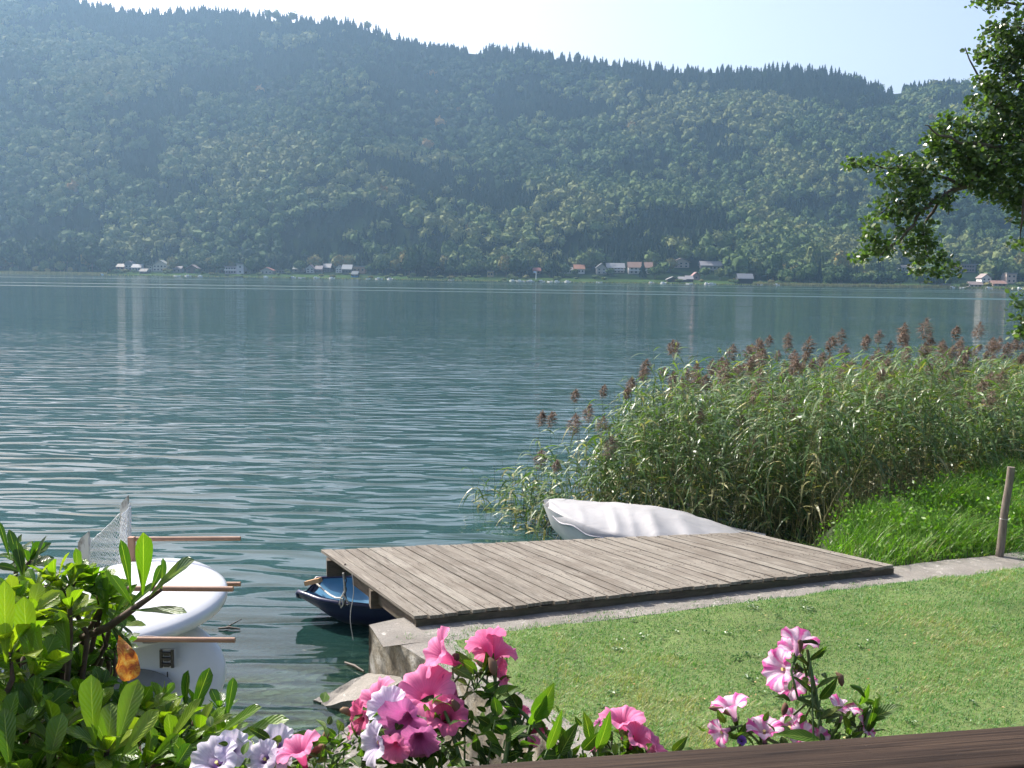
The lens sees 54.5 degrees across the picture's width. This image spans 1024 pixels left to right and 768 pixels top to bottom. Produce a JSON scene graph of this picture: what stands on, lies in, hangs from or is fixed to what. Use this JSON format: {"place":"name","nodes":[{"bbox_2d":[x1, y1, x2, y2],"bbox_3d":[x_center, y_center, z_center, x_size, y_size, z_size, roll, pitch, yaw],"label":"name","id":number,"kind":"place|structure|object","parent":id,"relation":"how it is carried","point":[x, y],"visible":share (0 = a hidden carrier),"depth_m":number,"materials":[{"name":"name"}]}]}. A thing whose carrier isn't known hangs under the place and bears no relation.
{"place":"outdoors","nodes":[
{"label":"outdoors","id":0,"kind":"place"},
{"bbox_2d":[142,649,558,764],"bbox_3d":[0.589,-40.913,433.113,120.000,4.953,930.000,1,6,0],"label":"lake bed","id":1,"kind":"object","parent":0,"point":[291,691],"visible":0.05,"depth_m":11.83,"materials":[{"name":"liquid"}]},
{"bbox_2d":[127,536,240,750],"bbox_3d":[-2.197,2.112,6.352,1.177,2.068,1.107,1,6,0],"label":"board rack","id":2,"kind":"object","parent":1,"relation":"on","point":[132,540],"visible":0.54,"depth_m":5.74,"materials":[{"name":"brown wood"}]},
{"bbox_2d":[0,558,227,678],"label":"surfboard","id":3,"kind":"object","parent":2,"relation":"on","point":[200,608],"visible":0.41,"depth_m":6.21,"materials":[{"name":"plastic"}]},
{"bbox_2d":[111,669,172,700],"bbox_3d":[-3.196,1.879,6.018,2.303,0.258,0.388,1,6,0],"label":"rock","id":4,"kind":"object","parent":2,"relation":"on","point":[145,677],"visible":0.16,"depth_m":6.04,"materials":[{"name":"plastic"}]},
{"bbox_2d":[134,627,225,711],"bbox_3d":[-2.634,1.738,6.179,1.716,0.732,0.308,1,6,0],"label":"surfboard","id":5,"kind":"object","parent":2,"relation":"on","point":[174,662],"visible":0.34,"depth_m":6.14,"materials":[{"name":"plastic"}]},
{"bbox_2d":[141,712,343,767],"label":"shore pebbles","id":6,"kind":"object","parent":1,"relation":"on","point":[253,718],"visible":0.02,"depth_m":9.71,"materials":[{"name":"stone"}]},
{"bbox_2d":[321,724,471,767],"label":"shore rock","id":7,"kind":"object","parent":1,"relation":"on","point":[354,752],"visible":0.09,"depth_m":8.62,"materials":[{"name":"concrete"}]},
{"bbox_2d":[369,552,1023,765],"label":"quay wall","id":8,"kind":"structure","parent":1,"relation":"on","point":[390,653],"depth_m":10.11,"materials":[{"name":"concrete"}]},
{"bbox_2d":[995,466,1014,556],"bbox_3d":[6.328,1.692,12.787,0.189,1.271,0.118,1,6,0],"label":"fence post","id":9,"kind":"object","parent":8,"relation":"on","point":[1003,521],"visible":0.87,"depth_m":12.75,"materials":[{"name":"brown wood"}]},
{"bbox_2d":[0,270,1022,288],"bbox_3d":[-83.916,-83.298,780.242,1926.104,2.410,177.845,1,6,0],"label":"shore meadow","id":10,"kind":"structure","parent":0,"point":[455,278],"depth_m":783.73,"materials":[{"name":"plant"}]},
{"bbox_2d":[52,236,79,270],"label":"broadleaf tree","id":11,"kind":"object","parent":10,"relation":"on","point":[66,250],"visible":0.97,"depth_m":849.60,"materials":[{"name":"green plant"}]},
{"bbox_2d":[0,271,1023,288],"bbox_3d":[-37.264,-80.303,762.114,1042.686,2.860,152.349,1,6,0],"label":"shore reeds","id":12,"kind":"object","parent":10,"relation":"on","point":[753,283],"visible":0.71,"depth_m":719.46,"materials":[{"name":"plant"}]},
{"bbox_2d":[778,269,794,281],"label":"broadleaf tree","id":13,"kind":"object","parent":10,"relation":"on","point":[782,274],"visible":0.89,"depth_m":731.23,"materials":[{"name":"green plant"}]},
{"bbox_2d":[941,269,960,284],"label":"broadleaf tree","id":14,"kind":"object","parent":10,"relation":"on","point":[950,279],"visible":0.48,"depth_m":709.96,"materials":[{"name":"green plant"}]},
{"bbox_2d":[0,274,1023,685],"bbox_3d":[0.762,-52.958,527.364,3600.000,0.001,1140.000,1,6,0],"label":"lake water","id":15,"kind":"structure","parent":0,"point":[288,430],"depth_m":35.19,"materials":[{"name":"liquid"}]},
{"bbox_2d":[295,573,396,625],"bbox_3d":[-1.426,2.545,12.056,2.428,0.820,1.238,2,6,12],"label":"rowing dinghy","id":16,"kind":"object","parent":15,"relation":"on","point":[325,594],"visible":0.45,"depth_m":11.92,"materials":[{"name":"plastic"}]},
{"bbox_2d":[313,673,402,716],"bbox_3d":[-1.392,3.007,9.809,1.045,0.568,0.708,5,8,37],"label":"rock","id":17,"kind":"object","parent":15,"relation":"in","point":[346,694],"depth_m":9.74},
{"bbox_2d":[513,410,557,518],"bbox_3d":[0.342,1.496,16.899,0.815,2.192,0.691,4,7,30],"label":"plumed reed","id":18,"kind":"object","parent":15,"relation":"in","point":[541,422],"visible":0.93,"depth_m":16.68,"materials":[{"name":"green plant"}]},
{"bbox_2d":[562,388,590,489],"bbox_3d":[1.251,1.310,17.319,0.394,2.496,0.951,7,8,43],"label":"plumed reed","id":19,"kind":"object","parent":15,"relation":"in","point":[575,395],"visible":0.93,"depth_m":17.17,"materials":[{"name":"green plant"}]},
{"bbox_2d":[321,532,893,639],"bbox_3d":[1.118,2.889,12.163,6.429,1.627,2.693,-1,7,-20],"label":"wooden dock","id":20,"kind":"object","parent":15,"relation":"in","point":[422,585],"visible":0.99,"depth_m":11.54,"materials":[{"name":"brown wood"}]},
{"bbox_2d":[542,498,765,539],"bbox_3d":[2.054,2.251,14.842,3.316,0.884,1.720,3,6,16],"label":"covered boat","id":21,"kind":"object","parent":15,"relation":"on","point":[570,519],"visible":0.62,"depth_m":14.52,"materials":[{"name":"fabric"}]},
{"bbox_2d":[835,327,847,385],"bbox_3d":[7.282,0.460,21.780,0.643,3.398,0.762,1,6,0],"label":"plumed reed","id":22,"kind":"object","parent":15,"relation":"in","point":[841,336],"visible":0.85,"depth_m":21.63,"materials":[{"name":"brown plant"}]},
{"bbox_2d":[0,0,1023,288],"bbox_3d":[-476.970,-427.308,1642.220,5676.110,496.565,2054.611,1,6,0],"label":"hillside","id":23,"kind":"structure","parent":0,"point":[358,222],"depth_m":1124.44,"materials":[{"name":"plant"}]},
{"bbox_2d":[0,237,24,266],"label":"broadleaf tree","id":24,"kind":"object","parent":23,"relation":"on","point":[9,249],"visible":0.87,"depth_m":861.27,"materials":[{"name":"green plant"}]},
{"bbox_2d":[79,240,102,271],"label":"broadleaf tree","id":25,"kind":"object","parent":23,"relation":"on","point":[90,252],"visible":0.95,"depth_m":850.26,"materials":[{"name":"green plant"}]},
{"bbox_2d":[99,249,120,271],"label":"broadleaf tree","id":26,"kind":"object","parent":23,"relation":"on","point":[111,255],"visible":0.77,"depth_m":853.62,"materials":[{"name":"green plant"}]},
{"bbox_2d":[135,250,150,264],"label":"broadleaf tree","id":27,"kind":"object","parent":23,"relation":"on","point":[143,257],"visible":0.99,"depth_m":867.75,"materials":[{"name":"green plant"}]},
{"bbox_2d":[151,260,170,270],"bbox_3d":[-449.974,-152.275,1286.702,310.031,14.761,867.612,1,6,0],"label":"villa","id":28,"kind":"object","parent":23,"relation":"on","point":[159,265],"visible":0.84,"depth_m":856.67,"materials":[{"name":"paint"}]},
{"bbox_2d":[166,256,178,272],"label":"broadleaf tree","id":29,"kind":"object","parent":23,"relation":"on","point":[172,262],"visible":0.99,"depth_m":843.47,"materials":[{"name":"green plant"}]},
{"bbox_2d":[184,256,198,265],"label":"broadleaf tree","id":30,"kind":"object","parent":23,"relation":"on","point":[193,260],"visible":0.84,"depth_m":848.85,"materials":[{"name":"green plant"}]},
{"bbox_2d":[184,265,201,272],"bbox_3d":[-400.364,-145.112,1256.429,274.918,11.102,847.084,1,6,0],"label":"chalet","id":31,"kind":"object","parent":23,"relation":"on","point":[190,268],"visible":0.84,"depth_m":836.51,"materials":[{"name":"paint"}]},
{"bbox_2d":[212,250,228,272],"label":"broadleaf tree","id":32,"kind":"object","parent":23,"relation":"on","point":[221,259],"visible":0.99,"depth_m":837.37,"materials":[{"name":"green plant"}]},
{"bbox_2d":[224,266,236,273],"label":"modern house","id":33,"kind":"structure","parent":23,"relation":"on","point":[230,269],"depth_m":831.12,"materials":[{"name":"paint"}]},
{"bbox_2d":[236,263,246,273],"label":"stair tower","id":34,"kind":"structure","parent":23,"relation":"on","point":[241,269],"depth_m":826.31,"materials":[{"name":"paint"}]},
{"bbox_2d":[243,256,255,269],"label":"broadleaf tree","id":35,"kind":"object","parent":23,"relation":"on","point":[249,263],"visible":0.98,"depth_m":823.15,"materials":[{"name":"green plant"}]},
{"bbox_2d":[254,254,265,271],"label":"broadleaf tree","id":36,"kind":"object","parent":23,"relation":"on","point":[260,263],"visible":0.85,"depth_m":834.44,"materials":[{"name":"green plant"}]},
{"bbox_2d":[259,267,275,273],"bbox_3d":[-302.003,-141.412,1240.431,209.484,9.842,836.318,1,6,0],"label":"cottage","id":37,"kind":"structure","parent":23,"relation":"on","point":[267,270],"depth_m":825.88,"materials":[{"name":"paint"}]},
{"bbox_2d":[293,260,306,269],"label":"broadleaf tree","id":38,"kind":"object","parent":23,"relation":"on","point":[300,264],"visible":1,"depth_m":836.57,"materials":[{"name":"green plant"}]},
{"bbox_2d":[306,253,323,265],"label":"broadleaf tree","id":39,"kind":"object","parent":23,"relation":"on","point":[315,260],"visible":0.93,"depth_m":850.32,"materials":[{"name":"green plant"}]},
{"bbox_2d":[331,254,342,266],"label":"broadleaf tree","id":40,"kind":"object","parent":23,"relation":"on","point":[336,260],"visible":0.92,"depth_m":847.78,"materials":[{"name":"green plant"}]},
{"bbox_2d":[341,264,353,273],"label":"chalet","id":41,"kind":"object","parent":23,"relation":"on","point":[346,269],"visible":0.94,"depth_m":825.69,"materials":[{"name":"paint"}]},
{"bbox_2d":[342,255,354,264],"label":"broadleaf tree","id":42,"kind":"object","parent":23,"relation":"on","point":[348,259],"visible":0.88,"depth_m":848.07,"materials":[{"name":"green plant"}]},
{"bbox_2d":[373,255,389,272],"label":"broadleaf tree","id":43,"kind":"object","parent":23,"relation":"on","point":[382,262],"visible":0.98,"depth_m":815.76,"materials":[{"name":"green plant"}]},
{"bbox_2d":[385,248,400,262],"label":"broadleaf tree","id":44,"kind":"object","parent":23,"relation":"on","point":[393,254],"visible":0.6,"depth_m":824.04,"materials":[{"name":"green plant"}]},
{"bbox_2d":[389,257,400,274],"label":"broadleaf tree","id":45,"kind":"object","parent":23,"relation":"on","point":[395,264],"visible":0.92,"depth_m":817.67,"materials":[{"name":"green plant"}]},
{"bbox_2d":[400,253,417,274],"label":"broadleaf tree","id":46,"kind":"object","parent":23,"relation":"on","point":[408,263],"visible":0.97,"depth_m":799.03,"materials":[{"name":"green plant"}]},
{"bbox_2d":[405,242,425,272],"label":"broadleaf tree","id":47,"kind":"object","parent":23,"relation":"on","point":[415,252],"visible":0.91,"depth_m":801.16,"materials":[{"name":"green plant"}]},
{"bbox_2d":[440,239,457,254],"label":"broadleaf tree","id":48,"kind":"object","parent":23,"relation":"on","point":[449,245],"visible":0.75,"depth_m":853.28,"materials":[{"name":"green plant"}]},
{"bbox_2d":[444,257,459,275],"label":"broadleaf tree","id":49,"kind":"object","parent":23,"relation":"on","point":[452,261],"visible":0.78,"depth_m":808.63,"materials":[{"name":"green plant"}]},
{"bbox_2d":[457,244,469,255],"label":"broadleaf tree","id":50,"kind":"object","parent":23,"relation":"on","point":[464,248],"visible":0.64,"depth_m":851.00,"materials":[{"name":"green plant"}]},
{"bbox_2d":[461,261,472,274],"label":"broadleaf tree","id":51,"kind":"object","parent":23,"relation":"on","point":[467,267],"visible":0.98,"depth_m":800.64,"materials":[{"name":"green plant"}]},
{"bbox_2d":[496,254,512,276],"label":"broadleaf tree","id":52,"kind":"object","parent":23,"relation":"on","point":[503,261],"visible":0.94,"depth_m":795.98,"materials":[{"name":"green plant"}]},
{"bbox_2d":[0,0,1023,279],"bbox_3d":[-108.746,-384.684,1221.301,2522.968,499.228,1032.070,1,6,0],"label":"hillside forest","id":53,"kind":"object","parent":23,"relation":"on","point":[762,218],"visible":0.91,"depth_m":1140.58,"materials":[{"name":"green plant"}]},
{"bbox_2d":[508,255,520,274],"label":"broadleaf tree","id":54,"kind":"object","parent":23,"relation":"on","point":[514,262],"visible":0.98,"depth_m":794.27,"materials":[{"name":"green plant"}]},
{"bbox_2d":[517,258,530,275],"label":"broadleaf tree","id":55,"kind":"object","parent":23,"relation":"on","point":[525,265],"visible":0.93,"depth_m":797.71,"materials":[{"name":"green plant"}]},
{"bbox_2d":[523,256,534,274],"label":"broadleaf tree","id":56,"kind":"object","parent":23,"relation":"on","point":[530,259],"visible":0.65,"depth_m":806.56,"materials":[{"name":"green plant"}]},
{"bbox_2d":[543,258,559,276],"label":"broadleaf tree","id":57,"kind":"object","parent":23,"relation":"on","point":[547,266],"visible":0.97,"depth_m":796.37,"materials":[{"name":"green plant"}]},
{"bbox_2d":[559,263,571,272],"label":"broadleaf tree","id":58,"kind":"object","parent":23,"relation":"on","point":[565,268],"visible":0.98,"depth_m":801.87,"materials":[{"name":"green plant"}]},
{"bbox_2d":[573,264,584,273],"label":"cottage","id":59,"kind":"structure","parent":23,"relation":"on","point":[580,269],"depth_m":817.43,"materials":[{"name":"paint"}]},
{"bbox_2d":[595,263,606,274],"bbox_3d":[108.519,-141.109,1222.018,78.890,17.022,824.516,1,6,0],"label":"chalet","id":60,"kind":"object","parent":23,"relation":"on","point":[601,268],"visible":0.94,"depth_m":813.60,"materials":[{"name":"paint"}]},
{"bbox_2d":[605,263,624,272],"bbox_3d":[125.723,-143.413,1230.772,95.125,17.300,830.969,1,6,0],"label":"guesthouse","id":61,"kind":"structure","parent":23,"relation":"on","point":[618,267],"depth_m":819.78,"materials":[{"name":"paint"}]},
{"bbox_2d":[626,262,652,273],"bbox_3d":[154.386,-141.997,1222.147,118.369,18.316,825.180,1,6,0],"label":"guesthouse","id":62,"kind":"structure","parent":23,"relation":"on","point":[633,267],"depth_m":814.17,"materials":[{"name":"paint"}]},
{"bbox_2d":[638,261,646,277],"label":"spruce tree","id":63,"kind":"object","parent":23,"relation":"on","point":[642,273],"visible":0.95,"depth_m":790.42,"materials":[{"name":"green plant"}]},
{"bbox_2d":[646,266,664,277],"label":"broadleaf tree","id":64,"kind":"object","parent":23,"relation":"on","point":[654,271],"visible":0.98,"depth_m":783.57,"materials":[{"name":"green plant"}]},
{"bbox_2d":[665,257,679,270],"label":"broadleaf tree","id":65,"kind":"object","parent":23,"relation":"on","point":[672,262],"visible":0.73,"depth_m":818.73,"materials":[{"name":"green plant"}]},
{"bbox_2d":[674,258,690,267],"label":"chalet","id":66,"kind":"object","parent":23,"relation":"on","point":[683,263],"visible":0.76,"depth_m":831.95,"materials":[{"name":"paint"}]},
{"bbox_2d":[698,261,721,269],"bbox_3d":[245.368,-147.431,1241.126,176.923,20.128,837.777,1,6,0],"label":"guesthouse","id":67,"kind":"structure","parent":23,"relation":"on","point":[712,265],"depth_m":826.56,"materials":[{"name":"paint"}]},
{"bbox_2d":[735,273,753,283],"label":"boathouse","id":68,"kind":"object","parent":23,"relation":"on","point":[743,278],"visible":0.94,"depth_m":736.72,"materials":[{"name":"paint"}]},
{"bbox_2d":[735,245,754,254],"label":"broadleaf tree","id":69,"kind":"object","parent":23,"relation":"on","point":[745,249],"visible":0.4,"depth_m":825.54,"materials":[{"name":"green plant"}]},
{"bbox_2d":[750,257,761,278],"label":"broadleaf tree","id":70,"kind":"object","parent":23,"relation":"on","point":[755,262],"visible":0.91,"depth_m":776.45,"materials":[{"name":"green plant"}]},
{"bbox_2d":[761,251,784,279],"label":"broadleaf tree","id":71,"kind":"object","parent":23,"relation":"on","point":[773,258],"visible":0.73,"depth_m":768.27,"materials":[{"name":"green plant"}]},
{"bbox_2d":[765,264,780,279],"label":"broadleaf tree","id":72,"kind":"object","parent":23,"relation":"on","point":[772,270],"visible":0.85,"depth_m":760.99,"materials":[{"name":"green plant"}]},
{"bbox_2d":[795,268,805,282],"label":"broadleaf tree","id":73,"kind":"object","parent":23,"relation":"on","point":[800,275],"visible":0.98,"depth_m":735.69,"materials":[{"name":"green plant"}]},
{"bbox_2d":[801,261,818,282],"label":"broadleaf tree","id":74,"kind":"object","parent":23,"relation":"on","point":[811,270],"visible":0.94,"depth_m":735.08,"materials":[{"name":"green plant"}]},
{"bbox_2d":[804,242,823,265],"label":"broadleaf tree","id":75,"kind":"object","parent":23,"relation":"on","point":[814,254],"visible":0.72,"depth_m":760.00,"materials":[{"name":"green plant"}]},
{"bbox_2d":[815,256,822,282],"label":"spruce tree","id":76,"kind":"object","parent":23,"relation":"on","point":[819,278],"visible":0.93,"depth_m":735.58,"materials":[{"name":"green plant"}]},
{"bbox_2d":[832,249,850,268],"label":"broadleaf tree","id":77,"kind":"object","parent":23,"relation":"on","point":[840,258],"visible":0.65,"depth_m":760.12,"materials":[{"name":"green plant"}]},
{"bbox_2d":[833,266,849,282],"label":"broadleaf tree","id":78,"kind":"object","parent":23,"relation":"on","point":[842,273],"visible":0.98,"depth_m":727.05,"materials":[{"name":"green plant"}]},
{"bbox_2d":[849,272,868,283],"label":"broadleaf tree","id":79,"kind":"object","parent":23,"relation":"on","point":[860,277],"visible":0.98,"depth_m":721.55,"materials":[{"name":"green plant"}]},
{"bbox_2d":[872,269,890,283],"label":"broadleaf tree","id":80,"kind":"object","parent":23,"relation":"on","point":[880,276],"visible":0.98,"depth_m":716.53,"materials":[{"name":"green plant"}]},
{"bbox_2d":[891,270,908,283],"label":"broadleaf tree","id":81,"kind":"object","parent":23,"relation":"on","point":[900,277],"visible":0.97,"depth_m":712.18,"materials":[{"name":"green plant"}]},
{"bbox_2d":[911,270,929,283],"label":"broadleaf tree","id":82,"kind":"object","parent":23,"relation":"on","point":[919,279],"visible":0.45,"depth_m":706.85,"materials":[{"name":"green plant"}]},
{"bbox_2d":[949,264,977,271],"bbox_3d":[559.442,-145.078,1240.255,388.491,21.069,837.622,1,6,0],"label":"terrace block","id":83,"kind":"structure","parent":23,"relation":"on","point":[970,267],"depth_m":825.72,"materials":[{"name":"paint"}]},
{"bbox_2d":[966,281,983,286],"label":"boathouse","id":84,"kind":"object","parent":23,"relation":"on","point":[974,284],"visible":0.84,"depth_m":709.12,"materials":[{"name":"paint"}]},
{"bbox_2d":[976,273,992,282],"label":"villa","id":85,"kind":"object","parent":23,"relation":"on","point":[984,278],"visible":0.75,"depth_m":740.62,"materials":[{"name":"paint"}]},
{"bbox_2d":[990,259,1005,279],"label":"broadleaf tree","id":86,"kind":"object","parent":23,"relation":"on","point":[998,267],"visible":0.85,"depth_m":751.02,"materials":[{"name":"green plant"}]},
{"bbox_2d":[989,280,1007,285],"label":"cottage","id":87,"kind":"structure","parent":23,"relation":"on","point":[998,283],"depth_m":720.77,"materials":[{"name":"paint"}]},
{"bbox_2d":[1001,273,1017,282],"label":"villa","id":88,"kind":"object","parent":23,"relation":"on","point":[1009,277],"visible":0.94,"depth_m":744.97,"materials":[{"name":"paint"}]},
{"bbox_2d":[1014,251,1023,281],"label":"broadleaf tree","id":89,"kind":"object","parent":23,"relation":"on","point":[1019,258],"visible":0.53,"depth_m":774.49,"materials":[{"name":"green plant"}]},
{"bbox_2d":[79,0,1023,93],"label":"sky","id":90,"kind":"structure","parent":0,"point":[896,43],"materials":[{"name":"white"}]},
{"bbox_2d":[396,549,1023,753],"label":"lawn ground","id":91,"kind":"structure","parent":0,"point":[513,665],"depth_m":9.20,"materials":[{"name":"plant"}]},
{"bbox_2d":[597,586,1011,723],"bbox_3d":[4.561,2.477,9.796,7.753,0.056,6.266,1,6,0],"label":"lawn clover","id":92,"kind":"object","parent":91,"relation":"on","point":[737,657],"visible":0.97,"depth_m":9.19,"materials":[{"name":"green plant"}]},
{"bbox_2d":[840,0,1023,340],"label":"overhanging tree","id":93,"kind":"object","parent":91,"relation":"on","point":[974,157],"visible":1,"depth_m":11.91,"materials":[{"name":"plant"}]},
{"bbox_2d":[810,490,1023,565],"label":"shore bank","id":94,"kind":"structure","parent":0,"point":[822,545],"depth_m":13.44,"materials":[{"name":"plant"}]},
{"bbox_2d":[458,317,1023,547],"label":"reed bed","id":95,"kind":"object","parent":94,"relation":"on","point":[896,425],"visible":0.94,"depth_m":16.72,"materials":[{"name":"green plant"}]},
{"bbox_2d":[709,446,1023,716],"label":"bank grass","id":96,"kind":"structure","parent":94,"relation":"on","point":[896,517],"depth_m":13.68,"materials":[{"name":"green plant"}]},
{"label":"ground","id":97,"kind":"structure","parent":0,"visible":0},
{"bbox_2d":[78,495,131,567],"bbox_3d":[-3.167,1.796,7.729,0.204,1.979,0.872,-5,8,-42],"label":"fishing net","id":98,"kind":"object","parent":97,"relation":"on","point":[85,544],"visible":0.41,"depth_m":7.61,"materials":[{"name":"fabric"}]},
{"bbox_2d":[0,523,288,767],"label":"broadleaf shrub","id":99,"kind":"object","parent":97,"relation":"on","point":[59,708],"visible":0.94,"depth_m":1.57,"materials":[{"name":"green plant"}]},
{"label":"flower box","id":100,"kind":"object","parent":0,"visible":0},
{"bbox_2d":[189,692,385,767],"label":"petunia plant","id":101,"kind":"object","parent":100,"relation":"on","point":[280,745],"visible":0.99,"depth_m":1.45,"materials":[{"name":"white plant"}]},
{"bbox_2d":[331,626,586,767],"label":"petunia plant","id":102,"kind":"object","parent":100,"relation":"in","point":[397,732],"visible":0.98,"depth_m":1.49,"materials":[{"name":"pink plant"}]},
{"bbox_2d":[551,705,692,757],"bbox_3d":[0.147,0.596,1.420,0.166,0.271,0.207,6,8,38],"label":"petunia plant","id":103,"kind":"object","parent":100,"relation":"in","point":[627,721],"visible":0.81,"depth_m":1.45,"materials":[{"name":"pink plant"}]},
{"bbox_2d":[698,626,903,747],"bbox_3d":[0.421,0.530,1.465,0.232,0.356,0.207,-4,8,-38],"label":"petunia plant","id":104,"kind":"object","parent":100,"relation":"in","point":[780,673],"visible":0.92,"depth_m":1.46,"materials":[{"name":"pink plant"}]},
{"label":"terrace floor","id":105,"kind":"structure","parent":0,"visible":0},
{"bbox_2d":[455,726,1023,767],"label":"terrace railing","id":106,"kind":"object","parent":105,"relation":"on","point":[1002,747],"visible":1,"depth_m":1.16,"materials":[{"name":"brown wood"}]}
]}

